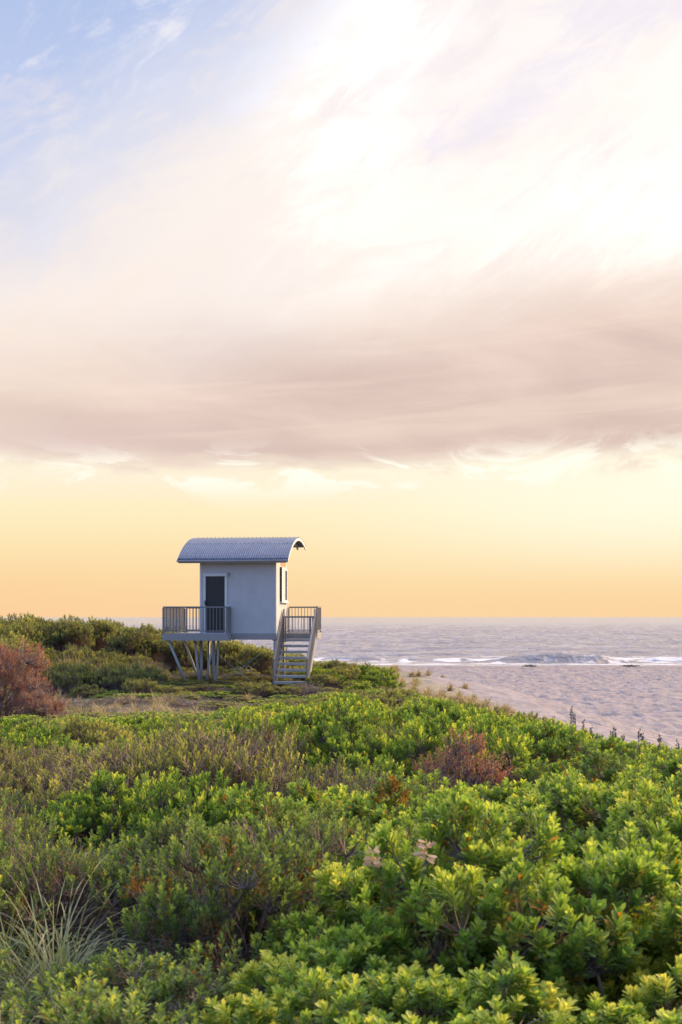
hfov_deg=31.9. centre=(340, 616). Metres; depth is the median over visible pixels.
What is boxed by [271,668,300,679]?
olive shrub
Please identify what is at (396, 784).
coastal shrub
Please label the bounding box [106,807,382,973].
twiggy shrub
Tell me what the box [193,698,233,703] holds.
twiggy shrub
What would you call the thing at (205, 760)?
twiggy shrub
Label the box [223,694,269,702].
olive shrub
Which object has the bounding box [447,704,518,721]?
coastal shrub
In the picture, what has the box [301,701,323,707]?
coastal shrub
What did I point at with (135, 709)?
dry grass
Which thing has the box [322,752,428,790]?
coastal shrub
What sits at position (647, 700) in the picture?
beach
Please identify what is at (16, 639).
hedge shrub
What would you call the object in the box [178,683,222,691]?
olive shrub
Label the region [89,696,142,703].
twiggy shrub
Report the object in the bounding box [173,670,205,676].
twiggy shrub
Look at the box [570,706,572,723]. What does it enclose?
seed stalk
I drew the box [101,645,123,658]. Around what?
olive shrub
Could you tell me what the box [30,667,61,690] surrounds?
olive shrub
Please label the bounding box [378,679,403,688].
olive shrub
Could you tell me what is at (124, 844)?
olive shrub
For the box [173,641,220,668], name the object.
hedge shrub
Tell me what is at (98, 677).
olive shrub
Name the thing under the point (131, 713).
olive shrub
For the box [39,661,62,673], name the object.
olive shrub
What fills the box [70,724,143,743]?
olive shrub
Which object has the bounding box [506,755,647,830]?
coastal shrub
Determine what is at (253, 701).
coastal shrub
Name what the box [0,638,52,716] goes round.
dead shrub
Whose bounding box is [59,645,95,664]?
olive shrub
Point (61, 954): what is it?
grass tussock
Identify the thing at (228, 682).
olive shrub
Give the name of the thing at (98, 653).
olive shrub
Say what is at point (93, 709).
twiggy shrub
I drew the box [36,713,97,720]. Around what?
olive shrub
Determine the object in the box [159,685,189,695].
olive shrub
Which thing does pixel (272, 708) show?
coastal shrub
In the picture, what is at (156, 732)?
coastal shrub
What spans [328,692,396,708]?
olive shrub
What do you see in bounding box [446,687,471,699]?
dry grass
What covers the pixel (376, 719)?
coastal shrub
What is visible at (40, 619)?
hedge shrub
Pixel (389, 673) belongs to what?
olive shrub
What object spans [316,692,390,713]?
coastal shrub
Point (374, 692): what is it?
coastal shrub
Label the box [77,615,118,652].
hedge shrub
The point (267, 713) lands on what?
olive shrub
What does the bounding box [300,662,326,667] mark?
hedge shrub
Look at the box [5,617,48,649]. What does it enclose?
hedge shrub
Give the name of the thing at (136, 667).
olive shrub
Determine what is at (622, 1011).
coastal shrub
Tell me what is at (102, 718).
coastal shrub
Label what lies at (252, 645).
hedge shrub
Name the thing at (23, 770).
twiggy shrub
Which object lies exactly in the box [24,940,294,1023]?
olive shrub
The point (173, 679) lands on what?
olive shrub
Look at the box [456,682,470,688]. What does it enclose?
dry grass
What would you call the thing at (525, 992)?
coastal shrub
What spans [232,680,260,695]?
olive shrub
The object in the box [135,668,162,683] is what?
olive shrub
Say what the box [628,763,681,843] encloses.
coastal shrub
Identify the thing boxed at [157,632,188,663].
hedge shrub
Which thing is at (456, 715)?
coastal shrub
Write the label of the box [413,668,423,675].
dry grass
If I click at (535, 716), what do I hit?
olive shrub
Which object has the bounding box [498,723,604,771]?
coastal shrub
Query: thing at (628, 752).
coastal shrub
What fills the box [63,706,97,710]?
olive shrub
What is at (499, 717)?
coastal shrub
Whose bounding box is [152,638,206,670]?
hedge shrub
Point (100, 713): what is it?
olive shrub
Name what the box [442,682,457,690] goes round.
dry grass
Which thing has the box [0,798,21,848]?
twiggy shrub
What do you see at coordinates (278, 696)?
coastal shrub
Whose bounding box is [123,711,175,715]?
coastal shrub
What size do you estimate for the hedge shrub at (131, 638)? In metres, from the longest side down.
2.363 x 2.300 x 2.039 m
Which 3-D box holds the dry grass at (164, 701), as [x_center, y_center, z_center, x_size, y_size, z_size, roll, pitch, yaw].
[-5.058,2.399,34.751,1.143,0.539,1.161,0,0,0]
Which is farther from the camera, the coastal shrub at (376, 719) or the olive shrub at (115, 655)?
the olive shrub at (115, 655)
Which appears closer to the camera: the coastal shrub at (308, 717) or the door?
the coastal shrub at (308, 717)
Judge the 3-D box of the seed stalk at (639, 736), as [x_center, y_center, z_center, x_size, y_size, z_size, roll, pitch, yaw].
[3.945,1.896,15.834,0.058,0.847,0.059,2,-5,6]
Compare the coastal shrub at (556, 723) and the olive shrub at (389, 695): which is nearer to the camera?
the coastal shrub at (556, 723)
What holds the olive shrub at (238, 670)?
on the ground at (600, 725)
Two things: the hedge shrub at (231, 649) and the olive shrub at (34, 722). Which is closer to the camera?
the olive shrub at (34, 722)
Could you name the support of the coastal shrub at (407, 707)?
on the ground at (600, 725)
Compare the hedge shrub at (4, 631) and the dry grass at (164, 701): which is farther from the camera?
the hedge shrub at (4, 631)
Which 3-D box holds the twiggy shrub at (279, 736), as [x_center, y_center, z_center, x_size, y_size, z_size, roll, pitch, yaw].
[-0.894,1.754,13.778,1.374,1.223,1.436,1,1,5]
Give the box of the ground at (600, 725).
[0,659,681,1023]
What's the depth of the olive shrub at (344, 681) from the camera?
40.44 m
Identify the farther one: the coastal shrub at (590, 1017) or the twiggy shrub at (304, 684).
the twiggy shrub at (304, 684)
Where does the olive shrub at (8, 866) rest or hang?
on the ground at (600, 725)
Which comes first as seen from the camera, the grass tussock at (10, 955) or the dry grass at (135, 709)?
the grass tussock at (10, 955)
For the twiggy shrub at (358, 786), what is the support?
on the ground at (600, 725)
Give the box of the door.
[203,573,226,633]
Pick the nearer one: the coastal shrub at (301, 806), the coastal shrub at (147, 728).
the coastal shrub at (301, 806)
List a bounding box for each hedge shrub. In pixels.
[0,613,41,627]
[0,620,22,643]
[0,631,44,670]
[0,639,24,685]
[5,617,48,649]
[16,612,50,624]
[25,618,65,653]
[44,614,94,654]
[55,616,85,623]
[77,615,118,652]
[93,617,124,628]
[103,624,125,653]
[107,620,123,629]
[107,623,160,662]
[128,625,174,660]
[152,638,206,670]
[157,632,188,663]
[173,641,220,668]
[195,641,242,669]
[219,640,253,648]
[227,640,244,647]
[231,644,290,675]
[236,645,291,670]
[273,651,313,660]
[286,655,314,667]
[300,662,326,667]
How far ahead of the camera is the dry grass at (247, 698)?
36.33 m
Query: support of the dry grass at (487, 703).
on the ground at (600, 725)
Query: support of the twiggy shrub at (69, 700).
on the ground at (600, 725)
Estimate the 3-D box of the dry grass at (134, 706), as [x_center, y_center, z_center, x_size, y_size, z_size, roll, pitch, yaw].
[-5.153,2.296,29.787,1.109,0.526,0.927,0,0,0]
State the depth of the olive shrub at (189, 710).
31.99 m
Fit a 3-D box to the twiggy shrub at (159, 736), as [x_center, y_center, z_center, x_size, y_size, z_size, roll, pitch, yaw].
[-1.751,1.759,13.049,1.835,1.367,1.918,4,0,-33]
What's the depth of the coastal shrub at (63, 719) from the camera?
21.60 m
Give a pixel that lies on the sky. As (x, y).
(391, 288)
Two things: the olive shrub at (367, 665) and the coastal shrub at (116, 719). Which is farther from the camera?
the olive shrub at (367, 665)
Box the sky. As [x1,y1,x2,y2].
[0,0,681,616]
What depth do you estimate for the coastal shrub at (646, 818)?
7.67 m
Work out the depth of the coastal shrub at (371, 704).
23.47 m
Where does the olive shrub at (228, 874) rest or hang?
on the ground at (600, 725)
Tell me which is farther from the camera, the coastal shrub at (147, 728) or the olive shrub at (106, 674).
the olive shrub at (106, 674)
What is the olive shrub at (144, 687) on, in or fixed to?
on the ground at (600, 725)
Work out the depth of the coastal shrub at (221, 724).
19.54 m
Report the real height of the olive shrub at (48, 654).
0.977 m
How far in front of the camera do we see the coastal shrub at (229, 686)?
38.91 m
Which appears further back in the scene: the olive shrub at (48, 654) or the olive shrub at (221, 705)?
the olive shrub at (48, 654)
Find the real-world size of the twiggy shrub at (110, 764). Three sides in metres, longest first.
1.874 x 1.843 x 1.303 m
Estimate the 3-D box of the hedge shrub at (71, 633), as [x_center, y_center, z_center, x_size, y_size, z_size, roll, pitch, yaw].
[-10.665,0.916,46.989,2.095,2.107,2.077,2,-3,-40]
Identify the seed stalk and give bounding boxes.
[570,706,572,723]
[637,728,640,750]
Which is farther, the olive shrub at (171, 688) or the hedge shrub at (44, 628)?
the hedge shrub at (44, 628)
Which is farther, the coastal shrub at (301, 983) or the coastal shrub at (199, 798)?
the coastal shrub at (199, 798)
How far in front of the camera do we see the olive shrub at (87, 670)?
40.53 m
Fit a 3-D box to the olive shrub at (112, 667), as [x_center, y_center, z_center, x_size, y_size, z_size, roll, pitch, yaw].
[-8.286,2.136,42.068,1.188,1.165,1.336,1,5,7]
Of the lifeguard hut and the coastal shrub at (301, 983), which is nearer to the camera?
the coastal shrub at (301, 983)
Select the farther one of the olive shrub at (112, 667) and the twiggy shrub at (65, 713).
the olive shrub at (112, 667)
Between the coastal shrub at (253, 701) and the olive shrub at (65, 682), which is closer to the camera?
the coastal shrub at (253, 701)
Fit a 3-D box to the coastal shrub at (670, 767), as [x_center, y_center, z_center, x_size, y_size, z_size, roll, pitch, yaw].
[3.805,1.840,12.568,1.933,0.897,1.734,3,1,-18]
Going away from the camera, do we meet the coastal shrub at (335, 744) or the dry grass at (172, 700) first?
the coastal shrub at (335, 744)
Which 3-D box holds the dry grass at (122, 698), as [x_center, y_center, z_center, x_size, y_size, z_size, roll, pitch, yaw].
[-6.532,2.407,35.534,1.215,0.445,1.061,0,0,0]
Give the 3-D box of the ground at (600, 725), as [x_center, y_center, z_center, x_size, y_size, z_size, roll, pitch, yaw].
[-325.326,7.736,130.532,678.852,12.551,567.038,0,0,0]
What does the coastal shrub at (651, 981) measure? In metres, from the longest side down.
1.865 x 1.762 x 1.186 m
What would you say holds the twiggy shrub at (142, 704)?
on the ground at (600, 725)
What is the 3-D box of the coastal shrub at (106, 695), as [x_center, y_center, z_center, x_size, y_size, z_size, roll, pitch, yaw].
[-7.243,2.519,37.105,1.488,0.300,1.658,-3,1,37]
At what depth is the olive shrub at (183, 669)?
45.39 m
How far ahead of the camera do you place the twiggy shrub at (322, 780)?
11.45 m
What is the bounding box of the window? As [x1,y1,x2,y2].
[280,567,288,602]
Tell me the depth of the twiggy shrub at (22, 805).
10.50 m
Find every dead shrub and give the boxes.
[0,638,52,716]
[10,685,70,718]
[411,724,521,799]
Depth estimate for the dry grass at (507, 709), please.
31.63 m
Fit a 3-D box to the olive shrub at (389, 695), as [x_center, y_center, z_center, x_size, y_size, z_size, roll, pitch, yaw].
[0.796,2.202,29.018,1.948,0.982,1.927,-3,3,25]
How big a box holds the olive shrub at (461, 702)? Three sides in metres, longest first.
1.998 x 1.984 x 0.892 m
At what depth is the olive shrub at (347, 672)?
41.03 m
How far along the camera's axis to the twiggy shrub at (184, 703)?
34.73 m
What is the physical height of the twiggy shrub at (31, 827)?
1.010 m
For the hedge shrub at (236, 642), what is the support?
on the ground at (600, 725)
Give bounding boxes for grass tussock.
[0,858,155,998]
[0,866,205,1023]
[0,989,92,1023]
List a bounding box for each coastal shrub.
[0,714,41,720]
[0,716,21,723]
[0,716,66,733]
[0,717,82,767]
[1,769,182,858]
[36,715,111,731]
[46,735,144,770]
[80,715,121,722]
[83,693,132,700]
[98,690,130,694]
[105,714,180,732]
[105,716,145,725]
[117,693,163,698]
[119,765,281,844]
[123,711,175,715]
[129,714,220,740]
[143,727,229,754]
[169,711,232,722]
[187,691,238,699]
[199,925,517,1023]
[205,705,251,718]
[206,706,285,749]
[214,718,258,743]
[215,776,407,857]
[221,685,270,690]
[223,795,372,906]
[238,701,294,715]
[239,707,334,769]
[240,699,280,704]
[245,703,311,716]
[258,839,521,1014]
[267,696,372,768]
[268,694,308,699]
[283,711,406,774]
[293,945,584,1023]
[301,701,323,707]
[304,692,407,737]
[304,693,330,702]
[307,793,527,936]
[308,789,681,1019]
[311,692,346,700]
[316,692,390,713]
[319,692,387,715]
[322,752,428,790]
[322,769,525,857]
[361,689,400,704]
[372,709,534,797]
[374,785,582,864]
[385,710,457,736]
[391,696,436,716]
[397,698,470,715]
[401,696,427,701]
[403,698,482,730]
[439,777,590,860]
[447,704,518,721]
[449,991,681,1023]
[473,718,519,737]
[474,883,681,1023]
[481,742,572,781]
[485,721,625,781]
[487,711,546,731]
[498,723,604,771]
[500,746,679,901]
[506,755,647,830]
[523,717,588,733]
[527,1002,681,1023]
[537,724,619,753]
[553,777,681,902]
[595,737,660,758]
[614,739,681,769]
[617,742,681,787]
[625,747,681,788]
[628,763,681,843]
[633,781,679,791]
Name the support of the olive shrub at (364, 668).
on the ground at (600, 725)
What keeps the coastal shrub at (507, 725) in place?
on the ground at (600, 725)
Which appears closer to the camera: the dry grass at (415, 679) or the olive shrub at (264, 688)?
the olive shrub at (264, 688)
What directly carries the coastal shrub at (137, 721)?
on the ground at (600, 725)
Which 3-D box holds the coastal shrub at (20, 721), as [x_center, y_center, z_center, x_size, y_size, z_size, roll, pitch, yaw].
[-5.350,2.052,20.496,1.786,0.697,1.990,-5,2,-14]
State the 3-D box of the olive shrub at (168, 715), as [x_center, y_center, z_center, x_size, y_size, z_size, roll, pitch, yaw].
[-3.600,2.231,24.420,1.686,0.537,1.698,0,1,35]
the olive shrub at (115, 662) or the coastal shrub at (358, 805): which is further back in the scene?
the olive shrub at (115, 662)
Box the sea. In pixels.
[3,617,681,665]
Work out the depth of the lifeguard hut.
41.14 m
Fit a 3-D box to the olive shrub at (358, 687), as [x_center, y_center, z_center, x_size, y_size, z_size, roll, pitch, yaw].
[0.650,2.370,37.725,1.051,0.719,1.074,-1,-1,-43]
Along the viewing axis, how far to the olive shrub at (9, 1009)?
4.97 m
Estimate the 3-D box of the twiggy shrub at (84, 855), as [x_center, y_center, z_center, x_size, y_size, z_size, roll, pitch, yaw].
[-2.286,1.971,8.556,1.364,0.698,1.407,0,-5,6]
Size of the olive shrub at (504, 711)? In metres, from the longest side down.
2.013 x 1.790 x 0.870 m
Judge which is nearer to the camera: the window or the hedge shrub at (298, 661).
the window
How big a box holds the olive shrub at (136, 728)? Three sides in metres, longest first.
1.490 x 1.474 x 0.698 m
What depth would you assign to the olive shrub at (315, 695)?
34.27 m
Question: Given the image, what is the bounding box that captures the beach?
[377,666,681,745]
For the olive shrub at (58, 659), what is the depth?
43.87 m
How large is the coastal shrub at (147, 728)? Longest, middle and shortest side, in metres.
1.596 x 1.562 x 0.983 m
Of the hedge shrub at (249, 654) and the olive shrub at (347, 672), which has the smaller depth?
the olive shrub at (347, 672)
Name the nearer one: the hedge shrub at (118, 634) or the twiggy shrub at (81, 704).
the twiggy shrub at (81, 704)
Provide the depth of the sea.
290.45 m
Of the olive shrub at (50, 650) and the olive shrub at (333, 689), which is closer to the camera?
the olive shrub at (333, 689)
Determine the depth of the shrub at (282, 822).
7.96 m
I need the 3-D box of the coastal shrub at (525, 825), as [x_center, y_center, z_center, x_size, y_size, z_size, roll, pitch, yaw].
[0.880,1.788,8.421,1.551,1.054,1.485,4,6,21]
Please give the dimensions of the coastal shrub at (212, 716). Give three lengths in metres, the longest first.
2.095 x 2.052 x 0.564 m
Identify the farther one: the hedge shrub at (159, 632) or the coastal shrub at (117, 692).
the hedge shrub at (159, 632)
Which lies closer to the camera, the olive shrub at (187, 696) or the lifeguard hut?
the olive shrub at (187, 696)
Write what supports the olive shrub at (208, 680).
on the ground at (600, 725)
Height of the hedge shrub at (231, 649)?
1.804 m
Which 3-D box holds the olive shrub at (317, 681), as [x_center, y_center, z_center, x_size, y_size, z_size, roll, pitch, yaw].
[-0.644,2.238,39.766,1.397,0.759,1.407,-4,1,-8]
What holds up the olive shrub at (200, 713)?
on the ground at (600, 725)
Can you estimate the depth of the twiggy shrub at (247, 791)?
11.03 m
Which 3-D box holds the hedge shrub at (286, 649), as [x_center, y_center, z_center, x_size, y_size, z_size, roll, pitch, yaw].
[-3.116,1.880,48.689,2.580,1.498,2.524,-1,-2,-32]
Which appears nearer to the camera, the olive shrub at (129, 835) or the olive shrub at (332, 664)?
the olive shrub at (129, 835)
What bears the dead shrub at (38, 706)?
on the ground at (600, 725)
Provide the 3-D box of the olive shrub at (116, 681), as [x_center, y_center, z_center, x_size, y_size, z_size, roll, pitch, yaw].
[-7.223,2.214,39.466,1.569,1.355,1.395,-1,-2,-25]
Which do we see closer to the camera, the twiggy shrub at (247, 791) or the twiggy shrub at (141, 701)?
the twiggy shrub at (247, 791)
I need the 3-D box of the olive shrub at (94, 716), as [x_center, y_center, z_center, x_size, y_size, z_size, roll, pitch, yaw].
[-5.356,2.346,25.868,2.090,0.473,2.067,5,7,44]
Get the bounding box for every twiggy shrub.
[0,737,35,792]
[0,762,32,817]
[0,787,60,851]
[0,793,67,885]
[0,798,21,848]
[1,749,96,811]
[3,734,184,853]
[3,843,113,920]
[4,738,97,784]
[49,697,91,705]
[60,710,81,716]
[64,702,104,708]
[72,698,126,706]
[75,707,119,712]
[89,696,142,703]
[95,714,263,792]
[103,708,158,713]
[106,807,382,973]
[122,702,151,707]
[128,696,187,704]
[128,785,283,828]
[135,715,306,799]
[166,699,212,708]
[172,706,215,710]
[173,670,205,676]
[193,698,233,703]
[210,672,230,677]
[214,716,319,779]
[231,762,319,796]
[264,754,387,801]
[289,684,329,695]
[290,682,320,689]
[302,767,438,809]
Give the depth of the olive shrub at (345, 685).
39.30 m
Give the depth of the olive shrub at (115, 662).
43.05 m
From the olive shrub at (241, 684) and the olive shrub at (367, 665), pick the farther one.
the olive shrub at (367, 665)
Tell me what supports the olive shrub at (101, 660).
on the ground at (600, 725)
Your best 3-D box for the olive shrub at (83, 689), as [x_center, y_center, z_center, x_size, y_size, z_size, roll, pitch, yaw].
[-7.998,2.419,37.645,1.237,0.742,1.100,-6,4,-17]
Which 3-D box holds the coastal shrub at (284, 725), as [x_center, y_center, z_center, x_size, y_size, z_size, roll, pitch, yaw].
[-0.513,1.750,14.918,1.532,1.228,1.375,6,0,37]
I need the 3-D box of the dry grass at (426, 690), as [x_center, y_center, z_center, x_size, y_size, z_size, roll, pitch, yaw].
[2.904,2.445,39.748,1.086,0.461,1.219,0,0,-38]
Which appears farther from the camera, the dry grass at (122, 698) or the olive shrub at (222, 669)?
the olive shrub at (222, 669)
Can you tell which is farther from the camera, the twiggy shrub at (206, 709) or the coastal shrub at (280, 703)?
the twiggy shrub at (206, 709)
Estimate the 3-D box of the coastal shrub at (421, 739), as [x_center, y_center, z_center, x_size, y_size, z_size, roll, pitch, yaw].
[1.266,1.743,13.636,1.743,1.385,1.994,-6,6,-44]
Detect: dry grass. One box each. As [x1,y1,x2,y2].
[90,706,120,715]
[116,693,129,703]
[120,700,143,712]
[121,701,143,713]
[151,694,169,704]
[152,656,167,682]
[156,695,170,706]
[166,693,191,704]
[238,691,252,701]
[406,674,423,683]
[410,681,421,690]
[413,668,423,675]
[417,688,434,695]
[419,686,435,693]
[432,685,448,696]
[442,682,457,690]
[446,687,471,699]
[455,692,466,700]
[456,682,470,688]
[477,694,498,706]
[496,700,524,713]
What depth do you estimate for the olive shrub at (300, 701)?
31.49 m
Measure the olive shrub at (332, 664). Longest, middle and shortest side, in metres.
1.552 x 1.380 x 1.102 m
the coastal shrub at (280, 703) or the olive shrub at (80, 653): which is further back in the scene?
the olive shrub at (80, 653)
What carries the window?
in the lifeguard hut
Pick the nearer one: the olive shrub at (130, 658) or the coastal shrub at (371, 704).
the coastal shrub at (371, 704)
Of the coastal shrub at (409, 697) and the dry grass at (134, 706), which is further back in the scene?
the coastal shrub at (409, 697)
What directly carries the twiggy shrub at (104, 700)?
on the ground at (600, 725)
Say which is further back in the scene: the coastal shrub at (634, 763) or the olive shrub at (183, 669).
the olive shrub at (183, 669)
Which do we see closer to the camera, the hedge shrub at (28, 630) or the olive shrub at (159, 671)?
the olive shrub at (159, 671)
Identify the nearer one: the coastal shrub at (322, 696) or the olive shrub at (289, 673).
the coastal shrub at (322, 696)
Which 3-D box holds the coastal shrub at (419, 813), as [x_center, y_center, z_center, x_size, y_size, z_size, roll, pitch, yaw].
[0.440,1.720,7.288,1.461,1.204,1.578,-6,2,17]
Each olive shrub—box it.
[0,716,59,757]
[0,856,26,944]
[0,946,52,1023]
[0,979,44,1023]
[14,956,263,1023]
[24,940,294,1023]
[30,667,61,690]
[34,646,59,654]
[34,716,66,721]
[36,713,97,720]
[38,680,59,692]
[39,651,57,660]
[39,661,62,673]
[41,714,136,771]
[42,667,82,695]
[50,659,70,667]
[50,695,80,700]
[51,656,80,666]
[53,660,92,688]
[58,711,130,719]
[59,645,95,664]
[59,832,168,913]
[63,642,90,657]
[63,662,96,687]
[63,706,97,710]
[66,805,276,950]
[67,684,106,698]
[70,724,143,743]
[73,660,94,671]
[73,711,125,716]
[78,819,238,937]
[81,648,111,667]
[82,668,109,690]
[88,655,113,669]
[91,663,115,672]
[94,667,120,691]
[96,712,158,717]
[100,650,126,662]
[100,664,143,692]
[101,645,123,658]
[102,659,131,671]
[109,819,345,1017]
[111,725,142,739]
[113,713,147,719]
[114,652,152,666]
[116,663,144,673]
[121,677,161,696]
[130,713,194,720]
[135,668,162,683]
[141,663,169,676]
[141,665,167,682]
[156,709,199,714]
[158,692,203,700]
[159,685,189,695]
[163,677,181,681]
[165,709,210,712]
[170,666,194,675]
[170,679,208,686]
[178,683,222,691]
[182,674,218,680]
[182,716,232,725]
[184,712,213,716]
[190,678,214,684]
[197,700,246,709]
[210,665,229,674]
[213,679,238,686]
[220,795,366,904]
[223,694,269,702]
[226,667,259,676]
[227,669,257,677]
[229,676,254,682]
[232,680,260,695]
[236,680,278,697]
[240,710,282,724]
[248,698,307,706]
[253,675,289,682]
[263,665,280,675]
[268,684,300,697]
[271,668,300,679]
[272,696,309,704]
[289,665,305,678]
[297,669,322,680]
[299,691,334,699]
[303,673,341,687]
[303,686,345,691]
[304,692,335,707]
[305,668,347,686]
[319,658,347,670]
[325,664,360,686]
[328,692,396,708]
[338,678,360,688]
[341,680,368,689]
[343,681,375,692]
[345,664,377,680]
[346,662,375,669]
[351,688,405,707]
[353,720,443,781]
[359,673,398,688]
[362,666,399,679]
[373,685,394,690]
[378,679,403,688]
[378,688,422,699]
[382,698,423,715]
[420,696,480,707]
[457,701,493,709]
[473,704,507,716]
[488,708,555,723]
[503,712,547,722]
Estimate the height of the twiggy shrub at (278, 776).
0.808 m
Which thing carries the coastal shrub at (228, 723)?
on the ground at (600, 725)
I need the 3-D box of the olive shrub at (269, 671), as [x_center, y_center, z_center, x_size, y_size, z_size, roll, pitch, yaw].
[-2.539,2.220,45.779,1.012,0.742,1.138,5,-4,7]
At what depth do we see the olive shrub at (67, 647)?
45.31 m
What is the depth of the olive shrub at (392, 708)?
24.56 m
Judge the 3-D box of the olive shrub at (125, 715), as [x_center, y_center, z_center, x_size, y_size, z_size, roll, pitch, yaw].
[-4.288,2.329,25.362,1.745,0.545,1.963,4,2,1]
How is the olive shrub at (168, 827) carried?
on the ground at (600, 725)
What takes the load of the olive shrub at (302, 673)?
on the ground at (600, 725)
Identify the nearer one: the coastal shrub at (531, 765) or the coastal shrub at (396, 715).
the coastal shrub at (531, 765)
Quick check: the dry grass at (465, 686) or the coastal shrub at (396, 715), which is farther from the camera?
the dry grass at (465, 686)
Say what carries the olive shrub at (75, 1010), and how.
on the ground at (600, 725)
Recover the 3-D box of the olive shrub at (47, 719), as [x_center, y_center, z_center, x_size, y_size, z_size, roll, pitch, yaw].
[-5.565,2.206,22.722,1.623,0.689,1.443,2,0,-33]
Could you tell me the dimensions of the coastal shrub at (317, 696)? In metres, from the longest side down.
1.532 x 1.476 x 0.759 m
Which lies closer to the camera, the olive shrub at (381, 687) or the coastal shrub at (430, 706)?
the coastal shrub at (430, 706)
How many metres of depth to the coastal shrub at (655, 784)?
10.91 m
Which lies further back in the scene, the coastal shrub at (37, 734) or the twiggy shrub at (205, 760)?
the coastal shrub at (37, 734)
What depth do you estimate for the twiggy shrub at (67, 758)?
13.93 m
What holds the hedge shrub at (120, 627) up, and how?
on the ground at (600, 725)
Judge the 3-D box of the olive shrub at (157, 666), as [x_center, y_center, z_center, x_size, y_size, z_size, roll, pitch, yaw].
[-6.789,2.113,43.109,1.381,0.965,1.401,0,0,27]
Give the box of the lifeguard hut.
[162,537,320,684]
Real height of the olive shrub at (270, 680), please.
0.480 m
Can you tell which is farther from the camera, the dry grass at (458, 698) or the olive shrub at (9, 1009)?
the dry grass at (458, 698)
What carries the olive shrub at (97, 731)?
on the ground at (600, 725)
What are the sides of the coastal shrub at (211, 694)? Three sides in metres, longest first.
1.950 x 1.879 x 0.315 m
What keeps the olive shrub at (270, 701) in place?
on the ground at (600, 725)
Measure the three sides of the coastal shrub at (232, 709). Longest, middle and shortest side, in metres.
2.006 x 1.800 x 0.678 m
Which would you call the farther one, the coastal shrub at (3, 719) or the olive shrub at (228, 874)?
the coastal shrub at (3, 719)
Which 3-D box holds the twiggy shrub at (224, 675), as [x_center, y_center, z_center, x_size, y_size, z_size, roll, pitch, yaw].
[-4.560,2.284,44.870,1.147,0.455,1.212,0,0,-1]
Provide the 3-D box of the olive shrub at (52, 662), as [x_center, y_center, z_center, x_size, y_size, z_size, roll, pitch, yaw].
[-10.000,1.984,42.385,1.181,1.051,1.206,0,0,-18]
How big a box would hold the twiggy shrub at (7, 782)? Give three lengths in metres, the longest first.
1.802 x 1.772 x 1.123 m
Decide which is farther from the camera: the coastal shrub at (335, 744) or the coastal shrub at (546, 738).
the coastal shrub at (546, 738)
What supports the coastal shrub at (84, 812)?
on the ground at (600, 725)
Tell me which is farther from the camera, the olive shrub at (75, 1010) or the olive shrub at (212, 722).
the olive shrub at (212, 722)
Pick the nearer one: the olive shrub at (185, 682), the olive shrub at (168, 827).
the olive shrub at (168, 827)
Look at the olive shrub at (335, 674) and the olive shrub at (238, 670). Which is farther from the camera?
the olive shrub at (238, 670)
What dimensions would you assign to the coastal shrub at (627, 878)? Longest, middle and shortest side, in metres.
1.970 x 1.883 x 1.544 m
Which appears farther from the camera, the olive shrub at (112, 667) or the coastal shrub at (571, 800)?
the olive shrub at (112, 667)
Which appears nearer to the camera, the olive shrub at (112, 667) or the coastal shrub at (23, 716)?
the coastal shrub at (23, 716)
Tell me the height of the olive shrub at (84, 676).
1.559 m
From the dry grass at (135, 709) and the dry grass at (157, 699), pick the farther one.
the dry grass at (157, 699)
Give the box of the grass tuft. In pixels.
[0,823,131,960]
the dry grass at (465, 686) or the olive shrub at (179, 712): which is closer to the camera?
the olive shrub at (179, 712)
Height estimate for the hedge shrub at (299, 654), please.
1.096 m
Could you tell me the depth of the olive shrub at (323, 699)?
28.48 m
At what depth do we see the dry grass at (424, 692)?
38.93 m
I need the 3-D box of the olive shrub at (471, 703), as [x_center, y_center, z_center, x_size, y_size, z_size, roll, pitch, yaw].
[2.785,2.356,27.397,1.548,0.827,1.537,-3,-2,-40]
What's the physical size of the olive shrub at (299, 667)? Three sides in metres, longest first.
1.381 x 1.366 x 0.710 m
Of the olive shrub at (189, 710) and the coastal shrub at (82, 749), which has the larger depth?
the olive shrub at (189, 710)
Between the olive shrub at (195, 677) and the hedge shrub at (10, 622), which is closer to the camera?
the olive shrub at (195, 677)
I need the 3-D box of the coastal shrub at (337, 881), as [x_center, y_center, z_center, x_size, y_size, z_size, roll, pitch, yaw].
[0.352,1.622,6.029,1.571,1.400,1.494,1,6,12]
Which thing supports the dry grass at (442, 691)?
on the ground at (600, 725)
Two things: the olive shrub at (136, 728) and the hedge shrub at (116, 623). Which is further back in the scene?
the hedge shrub at (116, 623)
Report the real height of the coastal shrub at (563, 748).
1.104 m
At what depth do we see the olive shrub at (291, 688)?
37.49 m
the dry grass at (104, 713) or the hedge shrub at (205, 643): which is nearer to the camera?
the dry grass at (104, 713)
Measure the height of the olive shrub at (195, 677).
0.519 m
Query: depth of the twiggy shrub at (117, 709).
30.30 m
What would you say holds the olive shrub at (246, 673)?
on the ground at (600, 725)
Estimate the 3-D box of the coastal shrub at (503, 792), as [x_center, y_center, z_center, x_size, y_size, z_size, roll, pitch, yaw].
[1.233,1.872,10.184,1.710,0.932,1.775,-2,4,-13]
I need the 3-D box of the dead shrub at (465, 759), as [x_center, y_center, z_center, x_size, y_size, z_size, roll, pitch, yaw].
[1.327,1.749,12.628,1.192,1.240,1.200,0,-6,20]
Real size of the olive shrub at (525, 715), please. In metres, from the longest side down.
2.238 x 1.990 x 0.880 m
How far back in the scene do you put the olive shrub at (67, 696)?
37.29 m
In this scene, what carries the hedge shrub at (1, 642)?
on the ground at (600, 725)
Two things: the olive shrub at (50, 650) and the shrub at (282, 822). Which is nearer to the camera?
the shrub at (282, 822)

